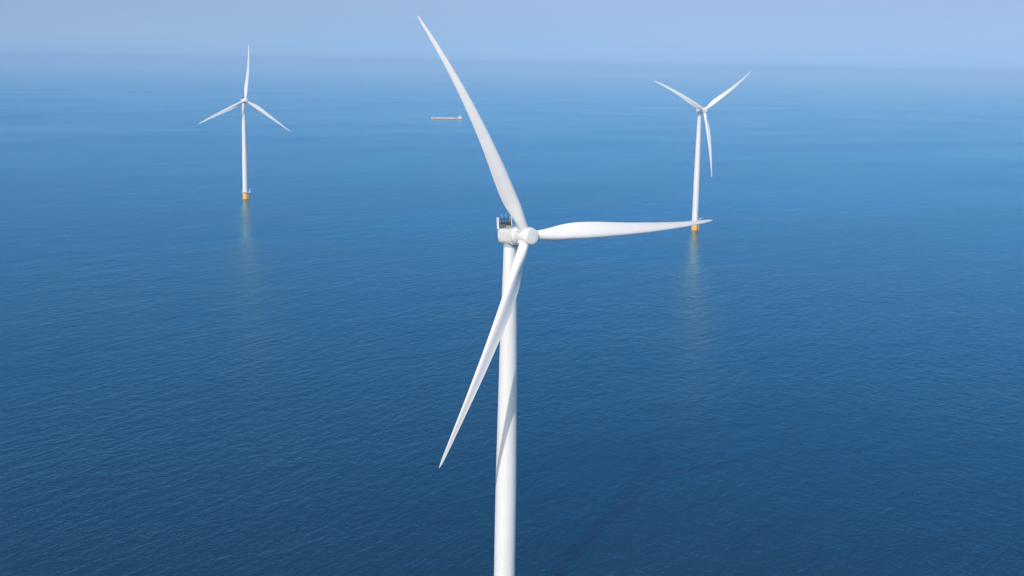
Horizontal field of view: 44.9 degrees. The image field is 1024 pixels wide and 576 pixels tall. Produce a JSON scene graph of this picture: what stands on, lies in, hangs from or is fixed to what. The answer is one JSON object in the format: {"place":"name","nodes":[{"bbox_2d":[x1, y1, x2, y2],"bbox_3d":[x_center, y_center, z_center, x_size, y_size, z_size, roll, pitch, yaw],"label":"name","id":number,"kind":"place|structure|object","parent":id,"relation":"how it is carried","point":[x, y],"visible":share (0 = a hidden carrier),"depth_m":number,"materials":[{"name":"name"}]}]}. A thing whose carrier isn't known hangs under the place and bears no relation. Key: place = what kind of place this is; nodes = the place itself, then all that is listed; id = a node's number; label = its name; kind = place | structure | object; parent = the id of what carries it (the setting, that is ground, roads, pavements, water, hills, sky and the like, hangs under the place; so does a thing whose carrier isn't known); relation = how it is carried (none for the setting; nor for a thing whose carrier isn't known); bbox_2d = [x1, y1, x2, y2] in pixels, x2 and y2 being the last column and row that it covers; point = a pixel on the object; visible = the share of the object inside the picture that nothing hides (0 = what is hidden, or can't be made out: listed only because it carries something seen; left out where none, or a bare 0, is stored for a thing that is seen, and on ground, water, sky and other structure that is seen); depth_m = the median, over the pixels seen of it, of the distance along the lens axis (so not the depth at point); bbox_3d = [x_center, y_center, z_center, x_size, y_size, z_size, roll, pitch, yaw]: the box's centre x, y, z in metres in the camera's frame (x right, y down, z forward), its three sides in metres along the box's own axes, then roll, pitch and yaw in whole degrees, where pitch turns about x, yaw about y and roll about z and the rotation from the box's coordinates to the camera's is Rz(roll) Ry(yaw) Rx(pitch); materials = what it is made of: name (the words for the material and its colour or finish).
{"place":"outdoors","nodes":[
{"label":"outdoors","id":0,"kind":"place"},
{"bbox_2d":[0,65,1023,575],"bbox_3d":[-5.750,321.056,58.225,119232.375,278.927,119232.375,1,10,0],"label":"sea","id":1,"kind":"structure","parent":0,"point":[800,353],"depth_m":897.25,"materials":[{"name":"liquid"}]},
{"bbox_2d":[199,45,289,198],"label":"wind turbine","id":2,"kind":"object","parent":1,"relation":"in","point":[244,162],"visible":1,"depth_m":1663.90,"materials":[{"name":"paint"}]},
{"bbox_2d":[431,115,461,119],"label":"cargo ship","id":3,"kind":"object","parent":1,"relation":"on","point":[460,117],"visible":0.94,"depth_m":4138.79,"materials":[{"name":"white paint"}]},
{"bbox_2d":[417,15,711,575],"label":"wind turbine","id":4,"kind":"object","parent":1,"relation":"in","point":[524,237],"visible":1,"depth_m":388.07,"materials":[{"name":"paint"}]},
{"bbox_2d":[655,71,750,229],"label":"wind turbine","id":5,"kind":"object","parent":1,"relation":"in","point":[700,110],"visible":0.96,"depth_m":1420.98,"materials":[{"name":"paint"}]},
{"bbox_2d":[0,0,1023,82],"label":"sky","id":6,"kind":"structure","parent":0,"point":[911,40],"materials":[{"name":"blue"}]}
]}

